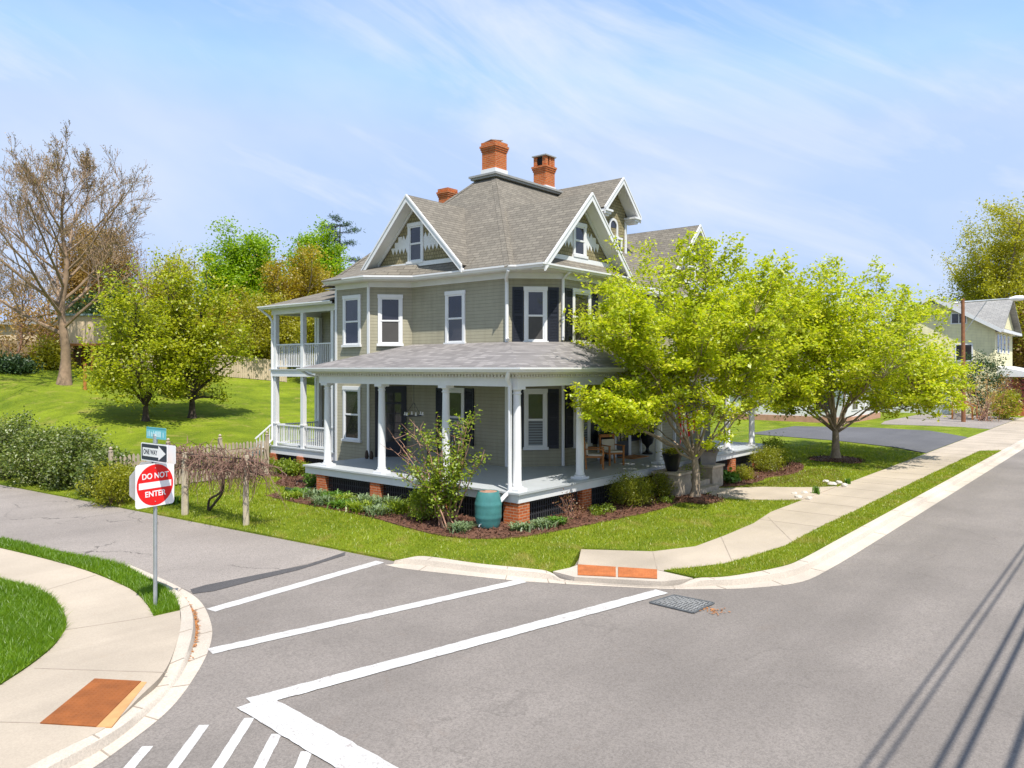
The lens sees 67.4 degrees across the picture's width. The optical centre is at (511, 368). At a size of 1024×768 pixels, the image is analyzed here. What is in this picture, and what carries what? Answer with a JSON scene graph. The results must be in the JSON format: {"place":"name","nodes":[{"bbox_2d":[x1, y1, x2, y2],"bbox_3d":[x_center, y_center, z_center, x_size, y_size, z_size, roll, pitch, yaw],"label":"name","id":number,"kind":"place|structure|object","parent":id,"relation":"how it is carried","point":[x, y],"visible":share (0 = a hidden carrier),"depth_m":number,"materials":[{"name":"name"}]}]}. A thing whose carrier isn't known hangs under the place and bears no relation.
{"place":"outdoors","nodes":[
{"label":"outdoors","id":0,"kind":"place"},
{"bbox_2d":[0,574,71,684],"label":"lawn beyond side road","id":1,"kind":"structure","parent":0,"point":[40,656],"depth_m":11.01,"materials":[{"name":"green plant"}]},
{"bbox_2d":[0,535,180,615],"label":"grass verge","id":2,"kind":"object","parent":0,"point":[102,576],"depth_m":15.30,"materials":[{"name":"green plant"}]},
{"bbox_2d":[129,427,175,605],"bbox_3d":[-6.154,2.744,13.362,0.775,3.433,0.692,0,0,-8],"label":"street sign","id":3,"kind":"object","parent":2,"relation":"on","point":[151,482],"visible":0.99,"depth_m":13.35,"materials":[{"name":"metal"}]},
{"bbox_2d":[0,548,180,767],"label":"pavement","id":4,"kind":"structure","parent":0,"point":[30,693],"depth_m":11.18,"materials":[{"name":"concrete"}]},
{"bbox_2d":[40,678,140,726],"bbox_3d":[-5.204,4.149,9.595,0.702,0.017,1.404,0,0,-3],"label":"warning panel","id":5,"kind":"object","parent":4,"relation":"on","point":[94,702],"visible":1,"depth_m":9.51,"materials":[{"name":"orange"}]},
{"bbox_2d":[97,682,146,727],"bbox_3d":[-4.832,4.167,9.545,0.176,0.026,1.315,0,0,-9],"label":"paint strip","id":6,"kind":"object","parent":4,"relation":"on","point":[112,718],"visible":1,"depth_m":9.36,"materials":[{"name":"beige concrete"}]},
{"bbox_2d":[0,485,341,590],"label":"side road","id":7,"kind":"structure","parent":0,"point":[191,555],"depth_m":19.20,"materials":[{"name":"grey asphalt"}]},
{"bbox_2d":[0,365,1023,572],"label":"lawn","id":8,"kind":"structure","parent":0,"point":[46,399],"depth_m":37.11,"materials":[{"name":"green plant"}]},
{"bbox_2d":[0,350,48,375],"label":"bush","id":9,"kind":"object","parent":8,"relation":"on","point":[16,363],"visible":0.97,"depth_m":46.54,"materials":[{"name":"green plant"}]},
{"bbox_2d":[0,406,49,479],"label":"hedge shrub","id":10,"kind":"object","parent":8,"relation":"on","point":[15,428],"visible":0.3,"depth_m":29.49,"materials":[{"name":"green plant"}]},
{"bbox_2d":[0,277,57,359],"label":"thicket","id":11,"kind":"object","parent":8,"relation":"on","point":[25,329],"visible":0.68,"depth_m":50.01,"materials":[{"name":"brown plant"}]},
{"bbox_2d":[0,263,67,354],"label":"bare tree","id":12,"kind":"object","parent":8,"relation":"on","point":[24,292],"visible":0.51,"depth_m":53.88,"materials":[{"name":"brown plant"}]},
{"bbox_2d":[0,422,78,486],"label":"hedge shrub","id":13,"kind":"object","parent":8,"relation":"on","point":[27,444],"visible":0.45,"depth_m":27.98,"materials":[{"name":"green plant"}]},
{"bbox_2d":[0,340,96,367],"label":"board fence","id":14,"kind":"object","parent":8,"relation":"on","point":[79,362],"visible":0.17,"depth_m":53.27,"materials":[{"name":"brown wood"}]},
{"bbox_2d":[19,300,78,366],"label":"thicket","id":15,"kind":"object","parent":8,"relation":"on","point":[48,334],"visible":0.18,"depth_m":51.72,"materials":[{"name":"brown plant"}]},
{"bbox_2d":[15,332,83,370],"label":"bush","id":16,"kind":"object","parent":8,"relation":"on","point":[49,353],"visible":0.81,"depth_m":49.48,"materials":[{"name":"green plant"}]},
{"bbox_2d":[33,210,101,322],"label":"rusty conifer","id":17,"kind":"object","parent":8,"relation":"on","point":[71,281],"visible":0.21,"depth_m":61.24,"materials":[{"name":"brown plant"}]},
{"bbox_2d":[22,421,117,489],"bbox_3d":[-15.368,3.028,27.255,3.547,2.541,2.885,0,0,40],"label":"hedge shrub","id":18,"kind":"object","parent":8,"relation":"on","point":[57,468],"visible":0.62,"depth_m":26.90,"materials":[{"name":"green plant"}]},
{"bbox_2d":[0,119,161,385],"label":"bare tree","id":19,"kind":"object","parent":8,"relation":"on","point":[64,377],"visible":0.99,"depth_m":44.61,"materials":[{"name":"brown plant"}]},
{"bbox_2d":[66,314,110,370],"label":"play house","id":20,"kind":"structure","parent":8,"relation":"on","point":[77,325],"depth_m":50.98,"materials":[{"name":"beige wood"}]},
{"bbox_2d":[39,264,154,360],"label":"olive tree","id":21,"kind":"object","parent":8,"relation":"on","point":[80,306],"visible":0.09,"depth_m":54.99,"materials":[{"name":"green plant"}]},
{"bbox_2d":[64,440,136,498],"bbox_3d":[-13.550,3.363,25.937,3.179,1.871,2.791,0,0,40],"label":"hedge shrub","id":22,"kind":"object","parent":8,"relation":"on","point":[100,455],"visible":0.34,"depth_m":25.35,"materials":[{"name":"green plant"}]},
{"bbox_2d":[69,458,138,506],"bbox_3d":[-12.473,3.524,24.179,2.173,1.578,1.988,0,0,18],"label":"yellow bush","id":23,"kind":"object","parent":8,"relation":"on","point":[121,476],"visible":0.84,"depth_m":23.83,"materials":[{"name":"green plant"}]},
{"bbox_2d":[70,220,151,309],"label":"rusty conifer","id":24,"kind":"object","parent":8,"relation":"on","point":[84,277],"visible":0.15,"depth_m":59.50,"materials":[{"name":"brown plant"}]},
{"bbox_2d":[73,253,207,421],"bbox_3d":[-18.159,-1.446,37.803,7.415,8.375,6.560,0,0,40],"label":"spring tree","id":25,"kind":"object","parent":8,"relation":"on","point":[130,353],"visible":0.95,"depth_m":36.95,"materials":[{"name":"green plant"}]},
{"bbox_2d":[135,241,207,359],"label":"budding tree","id":26,"kind":"object","parent":8,"relation":"on","point":[165,267],"visible":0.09,"depth_m":66.80,"materials":[{"name":"green plant"}]},
{"bbox_2d":[181,452,188,514],"bbox_3d":[-9.498,3.443,22.312,0.203,2.000,0.203,0,0,40],"label":"trellis post","id":27,"kind":"object","parent":8,"relation":"on","point":[185,502],"visible":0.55,"depth_m":22.24,"materials":[{"name":"beige wood"}]},
{"bbox_2d":[108,431,268,497],"bbox_3d":[-11.213,3.401,27.142,0.150,2.061,5.738,0,0,43],"label":"picket fence","id":28,"kind":"object","parent":8,"relation":"on","point":[264,444],"visible":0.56,"depth_m":27.82,"materials":[{"name":"grey wood"}]},
{"bbox_2d":[97,346,286,381],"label":"board fence","id":29,"kind":"object","parent":8,"relation":"on","point":[246,371],"visible":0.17,"depth_m":55.43,"materials":[{"name":"beige wood"}]},
{"bbox_2d":[133,246,262,418],"bbox_3d":[-16.240,-1.851,39.867,5.194,9.120,6.577,0,0,15],"label":"spring tree","id":30,"kind":"object","parent":8,"relation":"on","point":[203,341],"visible":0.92,"depth_m":39.61,"materials":[{"name":"green plant"}]},
{"bbox_2d":[189,287,253,365],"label":"budding tree","id":31,"kind":"object","parent":8,"relation":"on","point":[231,296],"visible":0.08,"depth_m":59.20,"materials":[{"name":"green plant"}]},
{"bbox_2d":[166,436,288,510],"bbox_3d":[-8.548,3.137,21.733,6.792,2.283,1.946,0,0,44],"label":"grape vine","id":32,"kind":"object","parent":8,"relation":"on","point":[212,465],"visible":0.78,"depth_m":21.15,"materials":[{"name":"brown plant"}]},
{"bbox_2d":[187,216,295,337],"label":"leafy tree","id":33,"kind":"object","parent":8,"relation":"on","point":[240,262],"visible":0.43,"depth_m":64.65,"materials":[{"name":"green plant"}]},
{"bbox_2d":[243,455,249,525],"bbox_3d":[-7.190,3.390,20.783,0.174,2.103,0.157,0,0,-28],"label":"trellis post","id":34,"kind":"object","parent":8,"relation":"on","point":[246,511],"visible":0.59,"depth_m":20.71,"materials":[{"name":"beige wood"}]},
{"bbox_2d":[214,283,311,376],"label":"olive tree","id":35,"kind":"object","parent":8,"relation":"on","point":[262,335],"visible":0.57,"depth_m":56.42,"materials":[{"name":"green plant"}]},
{"bbox_2d":[246,243,338,367],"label":"budding tree","id":36,"kind":"object","parent":8,"relation":"on","point":[303,284],"visible":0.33,"depth_m":60.62,"materials":[{"name":"green plant"}]},
{"bbox_2d":[284,292,314,363],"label":"olive tree","id":37,"kind":"object","parent":8,"relation":"on","point":[310,329],"visible":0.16,"depth_m":55.02,"materials":[{"name":"green plant"}]},
{"bbox_2d":[278,214,356,283],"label":"leafy tree","id":38,"kind":"object","parent":8,"relation":"on","point":[324,238],"visible":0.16,"depth_m":79.28,"materials":[{"name":"green plant"}]},
{"bbox_2d":[268,490,679,538],"bbox_3d":[-1.031,4.090,24.154,10.750,0.141,9.069,0,0,40],"label":"mulch bed","id":39,"kind":"object","parent":8,"relation":"on","point":[472,535],"visible":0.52,"depth_m":20.24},
{"bbox_2d":[377,498,414,514],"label":"perennial","id":40,"kind":"object","parent":39,"relation":"on","point":[401,506],"visible":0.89,"depth_m":21.29,"materials":[{"name":"green plant"}]},
{"bbox_2d":[398,483,442,522],"bbox_3d":[-2.374,3.558,20.563,1.411,1.067,1.151,0,0,40],"label":"green shrub","id":41,"kind":"object","parent":39,"relation":"on","point":[415,501],"visible":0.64,"depth_m":20.35,"materials":[{"name":"green plant"}]},
{"bbox_2d":[381,405,491,529],"bbox_3d":[-2.026,2.513,19.954,3.663,3.286,1.509,0,0,40],"label":"porch shrub","id":42,"kind":"object","parent":39,"relation":"on","point":[434,493],"visible":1,"depth_m":19.61,"materials":[{"name":"green plant"}]},
{"bbox_2d":[474,489,501,528],"bbox_3d":[-0.604,3.570,19.535,0.696,0.920,0.696,0,0,-5],"label":"rain barrel","id":43,"kind":"object","parent":39,"relation":"on","point":[488,508],"visible":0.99,"depth_m":19.26,"materials":[{"name":"green plastic"}]},
{"bbox_2d":[252,454,865,538],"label":"mulch chips","id":44,"kind":"object","parent":39,"relation":"on","point":[596,517],"visible":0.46,"depth_m":22.23,"materials":[{"name":"brown wood"}]},
{"bbox_2d":[604,468,657,507],"bbox_3d":[3.500,3.499,22.635,1.636,1.182,1.580,0,0,-21],"label":"boxwood","id":45,"kind":"object","parent":39,"relation":"on","point":[630,486],"visible":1,"depth_m":22.47,"materials":[{"name":"green plant"}]},
{"bbox_2d":[640,470,677,497],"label":"boxwood","id":46,"kind":"object","parent":39,"relation":"on","point":[662,484],"visible":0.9,"depth_m":23.95,"materials":[{"name":"green plant"}]},
{"bbox_2d":[255,139,766,524],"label":"house","id":47,"kind":"structure","parent":8,"relation":"on","point":[449,304],"depth_m":26.11,"materials":[{"name":"grey wood"}]},
{"bbox_2d":[341,294,361,346],"bbox_3d":[-5.890,-1.741,28.157,1.080,1.902,0.100,0,0,40],"label":"window","id":48,"kind":"structure","parent":47,"relation":"in","point":[351,303],"depth_m":28.16,"materials":[{"name":"white paint"}]},
{"bbox_2d":[341,386,361,442],"bbox_3d":[-5.890,1.664,28.157,1.080,2.032,0.100,0,0,40],"label":"window","id":49,"kind":"structure","parent":47,"relation":"in","point":[351,394],"depth_m":28.16,"materials":[{"name":"white paint"}]},
{"bbox_2d":[377,294,403,345],"bbox_3d":[-4.384,-1.741,27.653,0.960,1.862,0.100,0,0,-7],"label":"window","id":50,"kind":"structure","parent":47,"relation":"in","point":[390,306],"depth_m":27.67,"materials":[{"name":"white paint"}]},
{"bbox_2d":[375,386,406,456],"bbox_3d":[-4.364,1.905,27.657,1.120,2.550,0.097,0,0,-7],"label":"door","id":51,"kind":"structure","parent":47,"relation":"in","point":[395,396],"depth_m":27.69,"materials":[{"name":"black paint"}]},
{"bbox_2d":[406,221,424,263],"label":"window","id":52,"kind":"structure","parent":47,"relation":"in","point":[415,231],"depth_m":27.50,"materials":[{"name":"white paint"}]},
{"bbox_2d":[443,290,465,343],"bbox_3d":[-1.963,-1.741,26.355,1.010,1.862,0.100,0,0,40],"label":"window","id":53,"kind":"structure","parent":47,"relation":"in","point":[454,300],"depth_m":26.37,"materials":[{"name":"white paint"}]},
{"bbox_2d":[449,387,465,445],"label":"window","id":54,"kind":"structure","parent":47,"relation":"in","point":[456,395],"depth_m":26.34,"materials":[{"name":"white paint"}]},
{"bbox_2d":[523,286,548,341],"bbox_3d":[0.769,-1.741,24.959,0.840,1.862,0.100,0,0,-5],"label":"window","id":55,"kind":"structure","parent":47,"relation":"in","point":[535,297],"depth_m":24.98,"materials":[{"name":"white paint"}]},
{"bbox_2d":[523,389,548,449],"bbox_3d":[0.769,1.644,24.959,0.840,1.992,0.100,0,0,-5],"label":"window","id":56,"kind":"structure","parent":47,"relation":"in","point":[535,400],"depth_m":24.98,"materials":[{"name":"white paint"}]},
{"bbox_2d":[572,222,587,258],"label":"window","id":57,"kind":"structure","parent":47,"relation":"in","point":[580,230],"depth_m":25.91,"materials":[{"name":"white paint"}]},
{"bbox_2d":[572,288,591,342],"bbox_3d":[2.364,-1.741,25.861,0.100,1.862,1.160,0,0,40],"label":"window","id":58,"kind":"structure","parent":47,"relation":"in","point":[579,298],"depth_m":25.83,"materials":[{"name":"white paint"}]},
{"bbox_2d":[572,388,591,447],"bbox_3d":[2.364,1.644,25.861,0.100,1.992,1.080,0,0,40],"label":"window","id":59,"kind":"structure","parent":47,"relation":"in","point":[587,432],"depth_m":26.01,"materials":[{"name":"white paint"}]},
{"bbox_2d":[599,434,624,465],"bbox_3d":[3.313,2.690,25.540,0.610,0.984,0.675,0,0,-25],"label":"porch chair","id":60,"kind":"object","parent":47,"relation":"on","point":[608,445],"visible":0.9,"depth_m":25.63,"materials":[{"name":"orange wood"}]},
{"bbox_2d":[651,468,691,496],"bbox_3d":[5.118,3.760,24.542,1.000,0.980,0.940,0,0,40],"label":"pedestal","id":61,"kind":"object","parent":8,"relation":"on","point":[681,480],"visible":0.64,"depth_m":24.18,"materials":[{"name":"concrete"}]},
{"bbox_2d":[656,446,683,471],"bbox_3d":[5.109,2.870,24.543,0.983,0.796,1.000,0,0,19],"label":"flower pot","id":62,"kind":"object","parent":61,"relation":"on","point":[672,456],"visible":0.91,"depth_m":24.35,"materials":[{"name":"black ceramic"}]},
{"bbox_2d":[672,494,718,503],"bbox_3d":[5.713,4.045,23.851,1.398,0.170,1.877,0,0,40],"label":"mulch ring","id":63,"kind":"object","parent":8,"relation":"on","point":[699,500],"visible":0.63,"depth_m":23.42,"materials":[{"name":"brown wood"}]},
{"bbox_2d":[560,228,834,496],"bbox_3d":[5.748,-0.056,23.992,8.565,8.554,9.021,0,0,2],"label":"street tree","id":64,"kind":"object","parent":63,"relation":"on","point":[704,330],"visible":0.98,"depth_m":22.49,"materials":[{"name":"green plant"}]},
{"bbox_2d":[686,463,724,486],"bbox_3d":[6.654,3.760,26.386,1.000,0.980,0.940,0,0,40],"label":"pedestal","id":65,"kind":"object","parent":8,"relation":"on","point":[714,473],"visible":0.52,"depth_m":25.98,"materials":[{"name":"concrete"}]},
{"bbox_2d":[694,442,727,464],"bbox_3d":[6.567,2.889,26.489,1.648,0.758,1.531,0,0,40],"label":"planter box","id":66,"kind":"object","parent":65,"relation":"on","point":[708,457],"visible":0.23,"depth_m":26.11,"materials":[{"name":"grey concrete"}]},
{"bbox_2d":[720,462,803,486],"bbox_3d":[9.386,4.060,29.573,2.478,0.080,8.932,0,0,34],"label":"mulch bed","id":67,"kind":"object","parent":8,"relation":"on","point":[763,477],"visible":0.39,"depth_m":29.16,"materials":[{"name":"brown soil"}]},
{"bbox_2d":[748,442,788,471],"bbox_3d":[10.070,3.500,30.292,1.620,1.201,2.255,0,0,40],"label":"green shrub","id":68,"kind":"object","parent":67,"relation":"on","point":[763,461],"visible":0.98,"depth_m":30.06,"materials":[{"name":"green plant"}]},
{"bbox_2d":[760,432,795,464],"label":"green shrub","id":69,"kind":"object","parent":67,"relation":"on","point":[775,443],"visible":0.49,"depth_m":32.13,"materials":[{"name":"green plant"}]},
{"bbox_2d":[745,468,844,500],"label":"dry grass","id":70,"kind":"structure","parent":8,"relation":"on","point":[791,478],"depth_m":28.10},
{"bbox_2d":[730,362,880,423],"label":"white house","id":71,"kind":"structure","parent":8,"relation":"on","point":[851,410],"depth_m":58.81,"materials":[{"name":"paint"}]},
{"bbox_2d":[810,456,860,463],"bbox_3d":[14.501,4.057,34.240,2.138,0.202,2.792,0,0,40],"label":"mulch ring","id":72,"kind":"object","parent":8,"relation":"on","point":[842,459],"visible":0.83,"depth_m":33.69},
{"bbox_2d":[694,253,984,457],"bbox_3d":[14.368,-0.524,34.524,11.128,9.503,13.882,0,0,40],"label":"street tree","id":73,"kind":"object","parent":72,"relation":"on","point":[845,343],"visible":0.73,"depth_m":31.76,"materials":[{"name":"green plant"}]},
{"bbox_2d":[797,441,921,457],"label":"lawn grass","id":74,"kind":"structure","parent":8,"relation":"on","point":[882,450],"depth_m":38.77,"materials":[{"name":"green plant"}]},
{"bbox_2d":[954,347,1012,414],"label":"shrub","id":75,"kind":"object","parent":8,"relation":"on","point":[993,379],"visible":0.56,"depth_m":65.50,"materials":[{"name":"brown plant"}]},
{"bbox_2d":[954,295,1023,421],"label":"lamp pole","id":76,"kind":"object","parent":8,"relation":"on","point":[963,331],"visible":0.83,"depth_m":57.80,"materials":[{"name":"brown wood"}]},
{"bbox_2d":[957,364,1023,420],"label":"shrub","id":77,"kind":"object","parent":8,"relation":"on","point":[983,415],"visible":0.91,"depth_m":59.54,"materials":[{"name":"brown plant"}]},
{"bbox_2d":[986,389,1023,419],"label":"shrub","id":78,"kind":"object","parent":8,"relation":"on","point":[1013,395],"visible":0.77,"depth_m":61.66,"materials":[{"name":"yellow plant"}]},
{"bbox_2d":[0,0,1023,359],"label":"sky","id":79,"kind":"structure","parent":0,"point":[855,131],"materials":[{"name":"blue"}]},
{"bbox_2d":[94,449,1023,767],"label":"street","id":80,"kind":"structure","parent":0,"point":[900,647],"depth_m":11.05,"materials":[{"name":"grey asphalt"}]},
{"bbox_2d":[27,565,211,767],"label":"kerb","id":81,"kind":"structure","parent":80,"relation":"on","point":[132,723],"depth_m":9.88,"materials":[{"name":"concrete"}]},
{"bbox_2d":[167,725,208,767],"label":"road marking","id":82,"kind":"object","parent":80,"relation":"on","point":[186,748],"visible":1,"depth_m":8.72,"materials":[{"name":"paint"}]},
{"bbox_2d":[212,718,253,767],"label":"road marking","id":83,"kind":"object","parent":80,"relation":"on","point":[232,744],"visible":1,"depth_m":8.80,"materials":[{"name":"paint"}]},
{"bbox_2d":[253,734,280,767],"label":"road marking","id":84,"kind":"object","parent":80,"relation":"on","point":[266,752],"visible":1,"depth_m":8.62,"materials":[{"name":"paint"}]},
{"bbox_2d":[190,552,344,593],"bbox_3d":[-4.952,4.292,16.290,0.509,0.001,3.983,0,0,38],"label":"road seam","id":85,"kind":"object","parent":80,"relation":"on","point":[216,586],"visible":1,"depth_m":15.63,"materials":[{"name":"grey asphalt"}]},
{"bbox_2d":[207,561,383,611],"bbox_3d":[-4.142,4.294,15.375,0.290,0.001,4.213,0,0,35],"label":"road marking","id":86,"kind":"object","parent":80,"relation":"on","point":[280,590],"visible":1,"depth_m":15.07,"materials":[{"name":"paint"}]},
{"bbox_2d":[237,697,397,767],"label":"road marking","id":87,"kind":"object","parent":80,"relation":"on","point":[331,747],"visible":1,"depth_m":8.95,"materials":[{"name":"paint"}]},
{"bbox_2d":[208,579,524,653],"bbox_3d":[-2.185,4.291,13.602,6.180,0.001,0.289,0,0,-39],"label":"road marking","id":88,"kind":"object","parent":80,"relation":"on","point":[239,644],"visible":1,"depth_m":13.19,"materials":[{"name":"paint"}]},
{"bbox_2d":[247,589,666,701],"bbox_3d":[-0.234,4.288,12.334,7.963,0.001,0.329,0,0,-38],"label":"road marking","id":89,"kind":"object","parent":80,"relation":"on","point":[302,688],"visible":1,"depth_m":11.68,"materials":[{"name":"paint"}]},
{"bbox_2d":[553,565,692,585],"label":"kerb ramp","id":90,"kind":"structure","parent":80,"relation":"on","point":[662,579],"depth_m":15.27,"materials":[{"name":"concrete"}]},
{"bbox_2d":[578,564,615,576],"bbox_3d":[1.735,4.151,15.813,0.798,0.019,0.842,0,0,7],"label":"warning panel","id":91,"kind":"object","parent":90,"relation":"on","point":[596,570],"visible":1,"depth_m":15.78,"materials":[{"name":"orange plastic"}]},
{"bbox_2d":[618,567,656,578],"bbox_3d":[2.549,4.149,15.634,0.802,0.017,0.741,0,0,10],"label":"warning panel","id":92,"kind":"object","parent":90,"relation":"on","point":[636,572],"visible":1,"depth_m":15.61,"materials":[{"name":"orange plastic"}]},
{"bbox_2d":[649,594,714,612],"bbox_3d":[3.095,4.284,14.038,0.950,0.024,0.807,0,0,40],"label":"drain grate","id":93,"kind":"object","parent":80,"relation":"on","point":[685,604],"visible":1,"depth_m":14.03,"materials":[{"name":"metal"}]},
{"bbox_2d":[388,438,1023,588],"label":"kerb","id":94,"kind":"structure","parent":80,"relation":"on","point":[836,552],"depth_m":16.66,"materials":[{"name":"concrete"}]},
{"bbox_2d":[709,486,836,499],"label":"garden path","id":95,"kind":"structure","parent":0,"point":[765,493],"depth_m":25.16,"materials":[{"name":"concrete"}]},
{"bbox_2d":[578,417,1023,570],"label":"pavement","id":96,"kind":"structure","parent":0,"point":[761,535],"depth_m":21.75,"materials":[{"name":"concrete"}]},
{"bbox_2d":[0,421,1023,722],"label":"pavement joints","id":97,"kind":"object","parent":96,"relation":"on","point":[652,551],"visible":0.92,"depth_m":15.40,"materials":[{"name":"grey concrete"}]},
{"bbox_2d":[664,449,1000,578],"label":"grass verge","id":98,"kind":"object","parent":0,"point":[739,572],"depth_m":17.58,"materials":[{"name":"green plant"}]},
{"bbox_2d":[748,426,967,452],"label":"driveway","id":99,"kind":"structure","parent":0,"point":[923,441],"depth_m":45.79,"materials":[{"name":"grey asphalt"}]},
{"bbox_2d":[881,414,1018,428],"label":"parking apron","id":100,"kind":"object","parent":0,"point":[943,421],"visible":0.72,"depth_m":58.03,"materials":[{"name":"concrete"}]},
{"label":"hill","id":101,"kind":"structure","parent":0,"visible":0},
{"bbox_2d":[0,293,56,322],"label":"budding tree","id":102,"kind":"object","parent":101,"relation":"on","point":[15,315],"visible":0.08,"depth_m":64.93,"materials":[{"name":"brown plant"}]},
{"bbox_2d":[0,321,59,340],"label":"house","id":103,"kind":"structure","parent":101,"relation":"on","point":[8,332],"depth_m":57.98,"materials":[{"name":"metal"}]},
{"bbox_2d":[315,211,365,262],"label":"pine tree","id":104,"kind":"object","parent":101,"relation":"on","point":[346,223],"visible":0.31,"depth_m":88.19,"materials":[{"name":"green plant"}]},
{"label":"far lawn","id":105,"kind":"structure","parent":0,"visible":0},
{"bbox_2d":[929,191,1023,355],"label":"tree","id":106,"kind":"object","parent":105,"relation":"on","point":[1005,269],"visible":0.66,"depth_m":93.38,"materials":[{"name":"green plant"}]},
{"bbox_2d":[1012,302,1023,400],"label":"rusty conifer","id":107,"kind":"object","parent":105,"relation":"on","point":[1017,360],"visible":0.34,"depth_m":91.02,"materials":[{"name":"brown plant"}]},
{"label":"ground","id":108,"kind":"structure","parent":0,"visible":0},
{"bbox_2d":[869,296,1023,415],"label":"cream house","id":109,"kind":"structure","parent":108,"relation":"on","point":[994,325],"depth_m":70.10,"materials":[{"name":"beige paint"}]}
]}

